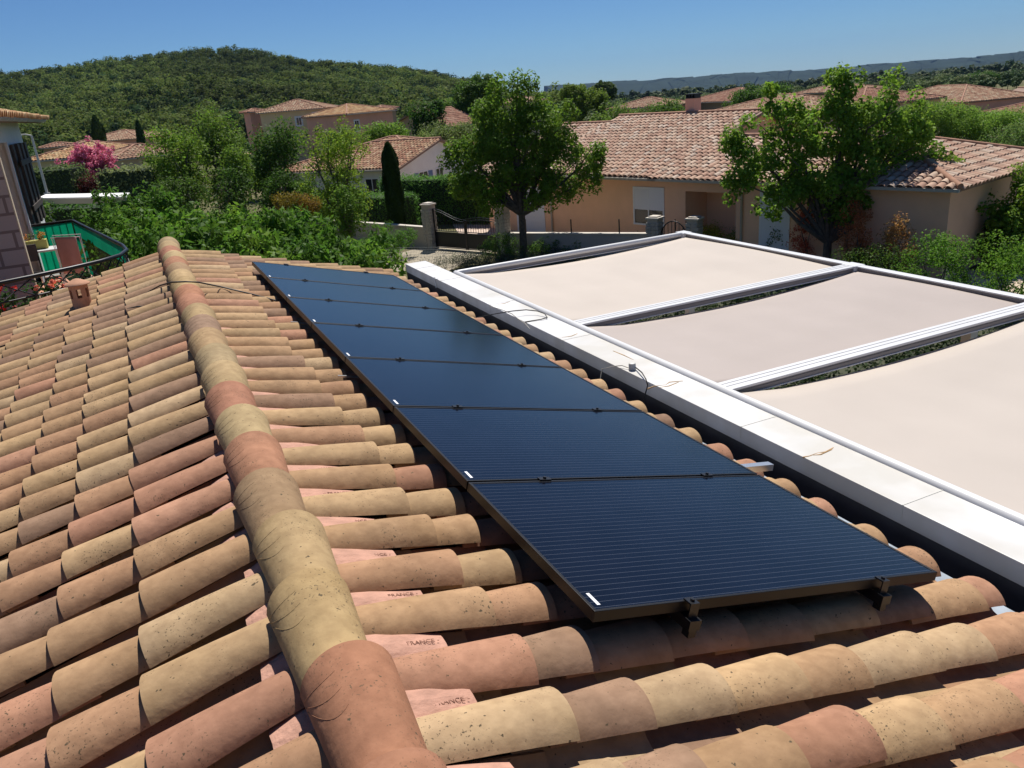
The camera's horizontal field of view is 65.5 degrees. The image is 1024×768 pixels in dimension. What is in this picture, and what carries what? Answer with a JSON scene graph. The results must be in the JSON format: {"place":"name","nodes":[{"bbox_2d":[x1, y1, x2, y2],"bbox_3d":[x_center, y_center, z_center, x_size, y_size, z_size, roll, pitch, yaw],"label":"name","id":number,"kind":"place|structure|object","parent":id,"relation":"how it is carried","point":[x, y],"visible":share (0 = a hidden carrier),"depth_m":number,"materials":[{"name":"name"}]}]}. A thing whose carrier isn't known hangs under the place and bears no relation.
{"place":"outdoors","nodes":[
{"label":"outdoors","id":0,"kind":"place"},
{"bbox_2d":[301,103,397,156],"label":"tall house","id":1,"kind":"structure","parent":0,"point":[358,114],"depth_m":91.44,"materials":[{"name":"tile"}]},
{"bbox_2d":[386,246,490,270],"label":"driveway","id":2,"kind":"structure","parent":0,"point":[448,265],"depth_m":33.59,"materials":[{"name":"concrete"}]},
{"bbox_2d":[419,202,438,248],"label":"gate pillar","id":3,"kind":"structure","parent":2,"relation":"on","point":[428,224],"depth_m":34.70,"materials":[{"name":"stone"}]},
{"bbox_2d":[432,208,496,251],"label":"driveway gate","id":4,"kind":"structure","parent":2,"relation":"on","point":[465,239],"depth_m":33.93,"materials":[{"name":"black metal"}]},
{"bbox_2d":[0,0,1023,91],"label":"sky","id":5,"kind":"structure","parent":0,"point":[575,42],"materials":[{"name":"blue"}]},
{"bbox_2d":[190,80,1023,282],"bbox_3d":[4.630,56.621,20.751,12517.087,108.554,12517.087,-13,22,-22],"label":"ground","id":6,"kind":"structure","parent":0,"point":[444,229],"depth_m":51.74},
{"bbox_2d":[0,108,59,309],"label":"house","id":7,"kind":"structure","parent":6,"relation":"on","point":[22,210],"depth_m":14.78,"materials":[{"name":"paint"}]},
{"bbox_2d":[0,219,129,311],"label":"balcony","id":8,"kind":"structure","parent":7,"relation":"attached to","point":[114,249],"depth_m":13.78,"materials":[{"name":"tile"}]},
{"bbox_2d":[21,277,66,301],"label":"flowers","id":9,"kind":"object","parent":8,"relation":"on","point":[51,282],"visible":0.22,"depth_m":10.63,"materials":[{"name":"plant"}]},
{"bbox_2d":[50,234,90,283],"bbox_3d":[-7.472,-2.019,13.574,0.796,1.014,0.382,-1,20,10],"label":"clothes airer","id":10,"kind":"object","parent":8,"relation":"on","point":[56,250],"visible":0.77,"depth_m":13.52,"materials":[{"name":"white metal"}]},
{"bbox_2d":[54,237,84,273],"bbox_3d":[-7.402,-2.151,13.324,0.449,0.620,0.044,2,21,17],"label":"towel","id":11,"kind":"object","parent":10,"relation":"hanging from","point":[68,251],"visible":0.85,"depth_m":13.30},
{"bbox_2d":[33,161,93,206],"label":"hedge","id":12,"kind":"object","parent":6,"relation":"on","point":[63,180],"visible":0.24,"depth_m":39.75,"materials":[{"name":"green plant"}]},
{"bbox_2d":[31,140,130,204],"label":"house","id":13,"kind":"structure","parent":6,"relation":"on","point":[46,159],"depth_m":63.90,"materials":[{"name":"tile"}]},
{"bbox_2d":[44,203,120,276],"bbox_3d":[-15.137,-4.596,28.253,3.684,4.031,1.783,2,21,18],"label":"hedge","id":14,"kind":"object","parent":6,"relation":"on","point":[63,212],"visible":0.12,"depth_m":27.22,"materials":[{"name":"green plant"}]},
{"bbox_2d":[41,193,129,221],"bbox_3d":[-13.325,-3.958,25.724,5.353,4.200,0.936,7,23,28],"label":"flat canopy","id":15,"kind":"object","parent":6,"relation":"on","point":[84,198],"visible":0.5,"depth_m":24.76,"materials":[{"name":"metal"}]},
{"bbox_2d":[54,135,118,191],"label":"pink oleander","id":16,"kind":"object","parent":6,"relation":"on","point":[91,158],"visible":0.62,"depth_m":42.53,"materials":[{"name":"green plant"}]},
{"bbox_2d":[75,172,100,193],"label":"plum bush","id":17,"kind":"object","parent":6,"relation":"on","point":[84,186],"visible":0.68,"depth_m":39.90,"materials":[{"name":"purple plant"}]},
{"bbox_2d":[90,114,108,141],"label":"cypress","id":18,"kind":"object","parent":6,"relation":"on","point":[98,131],"visible":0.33,"depth_m":73.08,"materials":[{"name":"green plant"}]},
{"bbox_2d":[76,129,169,144],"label":"house","id":19,"kind":"structure","parent":6,"relation":"on","point":[124,136],"depth_m":88.64,"materials":[{"name":"tile"}]},
{"bbox_2d":[98,200,152,237],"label":"garden bush","id":20,"kind":"object","parent":6,"relation":"on","point":[134,208],"visible":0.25,"depth_m":22.82,"materials":[{"name":"green plant"}]},
{"bbox_2d":[92,161,179,224],"bbox_3d":[-18.497,-8.938,40.208,3.984,4.514,2.640,0,21,13],"label":"hedge","id":21,"kind":"object","parent":6,"relation":"on","point":[127,179],"visible":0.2,"depth_m":38.96,"materials":[{"name":"green plant"}]},
{"bbox_2d":[71,180,204,276],"bbox_3d":[-11.201,-3.850,24.518,3.576,4.699,3.336,-4,20,2],"label":"fig tree","id":22,"kind":"object","parent":6,"relation":"on","point":[160,199],"visible":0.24,"depth_m":23.52,"materials":[{"name":"green plant"}]},
{"bbox_2d":[81,206,210,276],"bbox_3d":[-8.144,-1.848,18.576,3.353,4.560,2.952,7,23,29],"label":"fig tree","id":23,"kind":"object","parent":6,"relation":"on","point":[144,221],"visible":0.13,"depth_m":17.85,"materials":[{"name":"green plant"}]},
{"bbox_2d":[111,143,186,169],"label":"house","id":24,"kind":"structure","parent":6,"relation":"on","point":[127,154],"depth_m":60.75,"materials":[{"name":"tile"}]},
{"bbox_2d":[80,218,249,271],"bbox_3d":[-6.245,-0.792,15.266,3.010,4.563,2.968,-13,22,-22],"label":"fig tree","id":25,"kind":"object","parent":6,"relation":"on","point":[142,247],"visible":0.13,"depth_m":14.80,"materials":[{"name":"green plant"}]},
{"bbox_2d":[141,124,214,209],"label":"garden tree","id":26,"kind":"object","parent":6,"relation":"on","point":[181,158],"visible":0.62,"depth_m":38.21,"materials":[{"name":"green plant"}]},
{"bbox_2d":[148,170,210,223],"bbox_3d":[-13.422,-6.540,32.791,2.262,4.399,2.615,-7,20,-8],"label":"garden bush","id":27,"kind":"object","parent":6,"relation":"on","point":[175,185],"visible":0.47,"depth_m":32.32,"materials":[{"name":"green plant"}]},
{"bbox_2d":[147,201,260,247],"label":"fig tree","id":28,"kind":"object","parent":6,"relation":"on","point":[235,215],"visible":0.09,"depth_m":19.97,"materials":[{"name":"green plant"}]},
{"bbox_2d":[189,97,252,208],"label":"garden tree","id":29,"kind":"object","parent":6,"relation":"on","point":[215,138],"visible":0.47,"depth_m":40.86,"materials":[{"name":"green plant"}]},
{"bbox_2d":[200,163,254,220],"bbox_3d":[-12.061,-7.318,34.665,2.158,4.362,2.526,0,21,14],"label":"garden bush","id":30,"kind":"object","parent":6,"relation":"on","point":[228,196],"visible":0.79,"depth_m":34.35,"materials":[{"name":"green plant"}]},
{"bbox_2d":[215,142,258,224],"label":"garden tree","id":31,"kind":"object","parent":6,"relation":"on","point":[233,157],"visible":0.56,"depth_m":36.65,"materials":[{"name":"green plant"}]},
{"bbox_2d":[181,223,300,260],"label":"fig tree","id":32,"kind":"object","parent":6,"relation":"on","point":[251,241],"visible":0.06,"depth_m":15.35,"materials":[{"name":"green plant"}]},
{"bbox_2d":[182,205,312,258],"bbox_3d":[-6.664,-2.465,20.541,3.498,4.141,3.426,-13,22,-22],"label":"fig tree","id":33,"kind":"object","parent":6,"relation":"on","point":[295,223],"visible":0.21,"depth_m":19.89,"materials":[{"name":"green plant"}]},
{"bbox_2d":[238,108,262,157],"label":"annex","id":34,"kind":"object","parent":6,"relation":"on","point":[251,117],"visible":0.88,"depth_m":99.90,"materials":[{"name":"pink paint"}]},
{"bbox_2d":[251,167,296,214],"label":"garden bush","id":35,"kind":"object","parent":6,"relation":"on","point":[276,183],"visible":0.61,"depth_m":33.83,"materials":[{"name":"green plant"}]},
{"bbox_2d":[240,115,315,231],"bbox_3d":[-11.580,-10.221,39.770,3.734,6.220,3.799,-13,22,-22],"label":"garden tree","id":36,"kind":"object","parent":6,"relation":"on","point":[277,141],"visible":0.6,"depth_m":38.64,"materials":[{"name":"green plant"}]},
{"bbox_2d":[269,190,302,213],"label":"orange shrub","id":37,"kind":"object","parent":6,"relation":"on","point":[287,199],"visible":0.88,"depth_m":28.08,"materials":[{"name":"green plant"}]},
{"bbox_2d":[243,204,340,256],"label":"fig tree","id":38,"kind":"object","parent":6,"relation":"on","point":[314,228],"visible":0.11,"depth_m":20.95,"materials":[{"name":"green plant"}]},
{"bbox_2d":[255,99,337,165],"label":"tall house","id":39,"kind":"structure","parent":6,"relation":"on","point":[295,109],"depth_m":94.99,"materials":[{"name":"yellow paint"}]},
{"bbox_2d":[27,101,569,200],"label":"grove","id":40,"kind":"object","parent":6,"relation":"on","point":[32,153],"depth_m":101.17,"materials":[{"name":"green plant"}]},
{"bbox_2d":[295,192,321,214],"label":"orange shrub","id":41,"kind":"object","parent":6,"relation":"on","point":[305,200],"visible":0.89,"depth_m":27.98,"materials":[{"name":"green plant"}]},
{"bbox_2d":[250,225,383,267],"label":"fig tree","id":42,"kind":"object","parent":6,"relation":"on","point":[318,250],"visible":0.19,"depth_m":16.88,"materials":[{"name":"green plant"}]},
{"bbox_2d":[293,115,373,241],"bbox_3d":[-7.173,-7.710,32.261,2.918,5.997,3.410,0,21,12],"label":"garden tree","id":43,"kind":"object","parent":6,"relation":"on","point":[342,175],"visible":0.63,"depth_m":31.90,"materials":[{"name":"green plant"}]},
{"bbox_2d":[325,182,368,238],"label":"garden bush","id":44,"kind":"object","parent":6,"relation":"on","point":[345,213],"visible":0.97,"depth_m":30.57,"materials":[{"name":"green plant"}]},
{"bbox_2d":[327,235,407,275],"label":"fig tree","id":45,"kind":"object","parent":6,"relation":"on","point":[367,251],"visible":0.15,"depth_m":19.09,"materials":[{"name":"green plant"}]},
{"bbox_2d":[314,187,421,224],"bbox_3d":[-7.763,-8.955,41.073,7.808,2.274,1.933,12,26,38],"label":"hedge","id":46,"kind":"object","parent":6,"relation":"on","point":[378,212],"visible":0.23,"depth_m":39.28,"materials":[{"name":"green plant"}]},
{"bbox_2d":[311,220,424,247],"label":"street wall","id":47,"kind":"structure","parent":6,"relation":"on","point":[419,241],"depth_m":36.32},
{"bbox_2d":[341,224,397,261],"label":"fig tree","id":48,"kind":"object","parent":6,"relation":"on","point":[383,234],"visible":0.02,"depth_m":22.35,"materials":[{"name":"green plant"}]},
{"bbox_2d":[276,135,476,194],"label":"gabled house","id":49,"kind":"structure","parent":6,"relation":"on","point":[417,155],"depth_m":49.06,"materials":[{"name":"tile"}]},
{"bbox_2d":[354,120,411,143],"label":"garden tree","id":50,"kind":"object","parent":6,"relation":"on","point":[377,131],"visible":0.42,"depth_m":59.95,"materials":[{"name":"green plant"}]},
{"bbox_2d":[356,220,418,257],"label":"oleander","id":51,"kind":"object","parent":6,"relation":"on","point":[399,240],"visible":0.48,"depth_m":33.16,"materials":[{"name":"green plant"}]},
{"bbox_2d":[381,141,406,223],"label":"cypress","id":52,"kind":"object","parent":6,"relation":"on","point":[394,194],"visible":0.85,"depth_m":36.85,"materials":[{"name":"green plant"}]},
{"bbox_2d":[403,98,447,136],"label":"garden tree","id":53,"kind":"object","parent":6,"relation":"on","point":[434,110],"visible":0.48,"depth_m":65.66,"materials":[{"name":"green plant"}]},
{"bbox_2d":[375,172,489,225],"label":"hedge","id":54,"kind":"object","parent":6,"relation":"on","point":[432,188],"visible":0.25,"depth_m":41.20,"materials":[{"name":"green plant"}]},
{"bbox_2d":[393,106,472,135],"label":"house","id":55,"kind":"structure","parent":6,"relation":"on","point":[454,115],"depth_m":76.08,"materials":[{"name":"tile"}]},
{"bbox_2d":[402,119,493,141],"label":"garden tree","id":56,"kind":"object","parent":6,"relation":"on","point":[455,132],"visible":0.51,"depth_m":57.79,"materials":[{"name":"green plant"}]},
{"bbox_2d":[444,71,507,114],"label":"garden tree","id":57,"kind":"object","parent":6,"relation":"on","point":[470,91],"visible":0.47,"depth_m":80.14,"materials":[{"name":"green plant"}]},
{"bbox_2d":[477,231,526,261],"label":"oleander","id":58,"kind":"object","parent":6,"relation":"on","point":[491,245],"visible":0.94,"depth_m":31.09,"materials":[{"name":"green plant"}]},
{"bbox_2d":[494,207,510,254],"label":"gate pillar","id":59,"kind":"structure","parent":6,"relation":"on","point":[502,224],"depth_m":32.05,"materials":[{"name":"stone"}]},
{"bbox_2d":[414,245,603,270],"bbox_3d":[-0.190,-4.942,31.100,7.322,0.591,4.336,-7,20,-5],"label":"ground cover","id":60,"kind":"object","parent":6,"relation":"on","point":[487,261],"visible":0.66,"depth_m":30.89,"materials":[{"name":"green plant"}]},
{"bbox_2d":[0,237,1023,767],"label":"tiled house","id":61,"kind":"structure","parent":6,"relation":"on","point":[242,531],"depth_m":2.74,"materials":[{"name":"ceramic"}]},
{"bbox_2d":[667,611,688,628],"bbox_3d":[-0.957,-0.241,5.639,0.049,0.049,7.180,-13,22,-22],"label":"mounting rail","id":62,"kind":"object","parent":61,"relation":"attached to","point":[676,616],"visible":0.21,"depth_m":2.58,"materials":[{"name":"black metal"}]},
{"bbox_2d":[252,261,421,290],"bbox_3d":[-1.869,-1.132,8.461,1.543,0.437,1.061,-13,22,-22],"label":"solar panel","id":63,"kind":"object","parent":62,"relation":"attached to","point":[288,271],"visible":0.85,"depth_m":8.41,"materials":[{"name":"blue glass"}]},
{"bbox_2d":[267,277,456,309],"bbox_3d":[-1.427,-0.841,7.569,1.543,0.437,1.027,-13,22,-22],"label":"solar panel","id":64,"kind":"object","parent":62,"relation":"attached to","point":[284,288],"visible":0.88,"depth_m":7.53,"materials":[{"name":"blue glass"}]},
{"bbox_2d":[345,357,641,411],"bbox_3d":[-0.124,0.017,4.937,1.543,0.437,1.027,-13,22,-22],"label":"solar panel","id":65,"kind":"object","parent":62,"relation":"attached to","point":[390,383],"visible":0.84,"depth_m":4.86,"materials":[{"name":"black glass"}]},
{"bbox_2d":[393,406,756,488],"bbox_3d":[0.310,0.303,4.059,1.543,0.437,1.027,-13,22,-22],"label":"solar panel","id":66,"kind":"object","parent":62,"relation":"attached to","point":[464,446],"visible":0.86,"depth_m":3.97,"materials":[{"name":"black glass"}]},
{"bbox_2d":[467,475,936,637],"bbox_3d":[0.750,0.594,3.169,1.543,0.437,1.056,-13,22,-22],"label":"solar panel","id":67,"kind":"object","parent":62,"relation":"attached to","point":[597,550],"visible":1,"depth_m":3.03,"materials":[{"name":"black glass"}]},
{"bbox_2d":[856,588,879,602],"bbox_3d":[-0.159,-0.213,6.044,0.049,0.049,7.180,-13,22,-22],"label":"mounting rail","id":68,"kind":"object","parent":61,"relation":"attached to","point":[867,593],"visible":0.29,"depth_m":2.98,"materials":[{"name":"black metal"}]},
{"bbox_2d":[286,297,502,334],"bbox_3d":[-0.993,-0.555,6.692,1.543,0.437,1.027,-13,22,-22],"label":"solar panel","id":69,"kind":"object","parent":68,"relation":"attached to","point":[309,311],"visible":0.87,"depth_m":6.64,"materials":[{"name":"blue glass"}]},
{"bbox_2d":[312,322,560,366],"bbox_3d":[-0.559,-0.269,5.814,1.543,0.437,1.027,-13,22,-22],"label":"solar panel","id":70,"kind":"object","parent":68,"relation":"attached to","point":[342,341],"visible":0.89,"depth_m":5.75,"materials":[{"name":"blue glass"}]},
{"bbox_2d":[436,67,614,253],"bbox_3d":[0.539,-8.314,30.500,6.854,7.155,3.176,-4,20,3],"label":"street tree","id":71,"kind":"object","parent":6,"relation":"on","point":[517,178],"visible":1,"depth_m":29.98,"materials":[{"name":"green plant"}]},
{"bbox_2d":[558,82,609,121],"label":"garden tree","id":72,"kind":"object","parent":6,"relation":"on","point":[588,100],"visible":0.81,"depth_m":96.68,"materials":[{"name":"green plant"}]},
{"bbox_2d":[589,98,638,120],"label":"garden tree","id":73,"kind":"object","parent":6,"relation":"on","point":[616,109],"visible":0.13,"depth_m":61.81,"materials":[{"name":"green plant"}]},
{"bbox_2d":[605,96,684,115],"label":"house","id":74,"kind":"structure","parent":6,"relation":"on","point":[641,102],"depth_m":104.69,"materials":[{"name":"tile"}]},
{"bbox_2d":[633,97,684,112],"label":"garden tree","id":75,"kind":"object","parent":6,"relation":"on","point":[670,106],"visible":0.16,"depth_m":69.61,"materials":[{"name":"green plant"}]},
{"bbox_2d":[475,93,1023,279],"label":"villa","id":76,"kind":"object","parent":6,"relation":"on","point":[671,166],"visible":0.45,"depth_m":29.94,"materials":[{"name":"orange paint"}]},
{"bbox_2d":[517,186,545,231],"bbox_3d":[0.833,-8.005,36.594,0.034,2.150,1.948,-20,25,-36],"label":"garage door","id":77,"kind":"structure","parent":76,"relation":"in","point":[535,221],"depth_m":36.48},
{"bbox_2d":[633,186,664,225],"bbox_3d":[5.350,-6.964,31.231,0.039,1.490,1.573,-20,25,-36],"label":"window","id":78,"kind":"structure","parent":76,"relation":"in","point":[647,201],"depth_m":31.24,"materials":[{"name":"white glass"}]},
{"bbox_2d":[758,190,790,250],"bbox_3d":[8.970,-5.482,27.239,0.038,2.240,1.173,-20,25,-36],"label":"door","id":79,"kind":"structure","parent":76,"relation":"in","point":[765,229],"depth_m":27.31,"materials":[{"name":"blue glass"}]},
{"bbox_2d":[701,87,802,109],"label":"house","id":80,"kind":"structure","parent":6,"relation":"on","point":[713,101],"depth_m":105.44,"materials":[{"name":"tile"}]},
{"bbox_2d":[721,81,793,106],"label":"garden tree","id":81,"kind":"object","parent":6,"relation":"on","point":[750,93],"visible":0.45,"depth_m":86.20,"materials":[{"name":"green plant"}]},
{"bbox_2d":[546,68,1023,124],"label":"grove","id":82,"kind":"object","parent":6,"relation":"on","point":[1013,78],"visible":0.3,"depth_m":138.86,"materials":[{"name":"green plant"}]},
{"bbox_2d":[715,93,875,131],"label":"house","id":83,"kind":"structure","parent":6,"relation":"on","point":[813,99],"depth_m":71.50,"materials":[{"name":"tile"}]},
{"bbox_2d":[601,256,1023,293],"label":"front yard","id":84,"kind":"structure","parent":6,"relation":"on","point":[985,280],"depth_m":23.29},
{"bbox_2d":[507,232,646,256],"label":"street wall","id":85,"kind":"structure","parent":84,"relation":"on","point":[586,239],"depth_m":30.87,"materials":[{"name":"concrete"}]},
{"bbox_2d":[645,215,664,246],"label":"gate pillar","id":86,"kind":"structure","parent":84,"relation":"on","point":[654,225],"depth_m":29.27,"materials":[{"name":"stone"}]},
{"bbox_2d":[785,202,816,254],"bbox_3d":[9.748,-4.951,26.366,1.434,2.246,1.104,-1,20,9],"label":"photinia","id":87,"kind":"object","parent":84,"relation":"on","point":[801,244],"visible":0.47,"depth_m":26.30,"materials":[{"name":"green plant"}]},
{"bbox_2d":[718,62,965,258],"bbox_3d":[10.221,-6.577,24.655,7.064,6.431,4.387,-13,22,-22],"label":"leafy tree","id":88,"kind":"object","parent":84,"relation":"on","point":[909,139],"visible":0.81,"depth_m":24.16,"materials":[{"name":"green plant"}]},
{"bbox_2d":[834,197,873,261],"bbox_3d":[10.626,-4.537,24.669,1.212,2.454,1.294,8,24,31],"label":"photinia","id":89,"kind":"object","parent":84,"relation":"on","point":[859,240],"visible":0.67,"depth_m":24.45,"materials":[{"name":"green plant"}]},
{"bbox_2d":[609,59,1023,102],"bbox_3d":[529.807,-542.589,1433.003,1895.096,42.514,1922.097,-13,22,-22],"label":"grove","id":90,"kind":"object","parent":6,"relation":"on","point":[873,78],"visible":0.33,"depth_m":372.31,"materials":[{"name":"green plant"}]},
{"bbox_2d":[823,86,946,127],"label":"house","id":91,"kind":"structure","parent":6,"relation":"on","point":[870,91],"depth_m":80.95,"materials":[{"name":"tile"}]},
{"bbox_2d":[869,211,920,272],"bbox_3d":[11.177,-3.878,23.238,1.324,2.319,1.536,-13,22,-22],"label":"photinia","id":92,"kind":"object","parent":6,"relation":"on","point":[893,230],"visible":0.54,"depth_m":22.98,"materials":[{"name":"green plant"}]},
{"bbox_2d":[879,97,997,141],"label":"garden tree","id":93,"kind":"object","parent":6,"relation":"on","point":[943,116],"visible":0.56,"depth_m":58.38,"materials":[{"name":"green plant"}]},
{"bbox_2d":[913,84,1023,115],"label":"house","id":94,"kind":"structure","parent":6,"relation":"on","point":[984,97],"depth_m":85.54,"materials":[{"name":"tile"}]},
{"bbox_2d":[948,103,1023,139],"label":"garden tree","id":95,"kind":"object","parent":6,"relation":"on","point":[1005,117],"visible":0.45,"depth_m":58.81,"materials":[{"name":"green plant"}]},
{"bbox_2d":[973,198,1023,270],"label":"fruit tree","id":96,"kind":"object","parent":6,"relation":"on","point":[1009,218],"visible":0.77,"depth_m":23.75,"materials":[{"name":"green plant"}]},
{"bbox_2d":[978,117,1023,146],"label":"garden tree","id":97,"kind":"object","parent":6,"relation":"on","point":[1018,140],"visible":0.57,"depth_m":50.91,"materials":[{"name":"green plant"}]},
{"bbox_2d":[996,161,1023,256],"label":"fruit tree","id":98,"kind":"object","parent":6,"relation":"on","point":[1018,193],"visible":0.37,"depth_m":23.91,"materials":[{"name":"green plant"}]},
{"bbox_2d":[495,260,1023,389],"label":"garden soil","id":99,"kind":"structure","parent":0,"point":[842,371],"depth_m":19.28,"materials":[{"name":"soil"}]},
{"bbox_2d":[616,284,1013,390],"bbox_3d":[7.107,-0.365,16.742,9.045,1.164,19.552,-13,22,-22],"label":"ground cover","id":100,"kind":"object","parent":99,"relation":"on","point":[895,357],"visible":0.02,"depth_m":17.18,"materials":[{"name":"green plant"}]},
{"bbox_2d":[829,242,910,271],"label":"dark bush","id":101,"kind":"object","parent":99,"relation":"on","point":[878,264],"visible":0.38,"depth_m":22.32,"materials":[{"name":"green plant"}]},
{"bbox_2d":[890,228,983,286],"bbox_3d":[11.083,-3.023,20.860,2.104,2.177,1.962,1,21,14],"label":"laurel bush","id":102,"kind":"object","parent":99,"relation":"on","point":[951,257],"visible":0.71,"depth_m":20.59,"materials":[{"name":"green plant"}]},
{"bbox_2d":[967,229,1023,294],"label":"laurel bush","id":103,"kind":"object","parent":99,"relation":"on","point":[1001,260],"visible":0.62,"depth_m":19.43,"materials":[{"name":"green plant"}]},
{"bbox_2d":[544,51,1023,95],"bbox_3d":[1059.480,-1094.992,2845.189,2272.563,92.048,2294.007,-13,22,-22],"label":"distant hills","id":104,"kind":"structure","parent":0,"point":[692,82],"depth_m":2762.12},
{"label":"terrace","id":105,"kind":"structure","parent":0,"visible":0},
{"bbox_2d":[405,231,1023,586],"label":"pergola","id":106,"kind":"object","parent":105,"relation":"on","point":[929,445],"visible":1,"depth_m":6.33,"materials":[{"name":"fabric"}]},
{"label":"hill","id":107,"kind":"structure","parent":0,"visible":0},
{"bbox_2d":[0,44,562,155],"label":"pine wood","id":108,"kind":"object","parent":107,"relation":"on","point":[167,90],"visible":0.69,"depth_m":231.20,"materials":[{"name":"green plant"}]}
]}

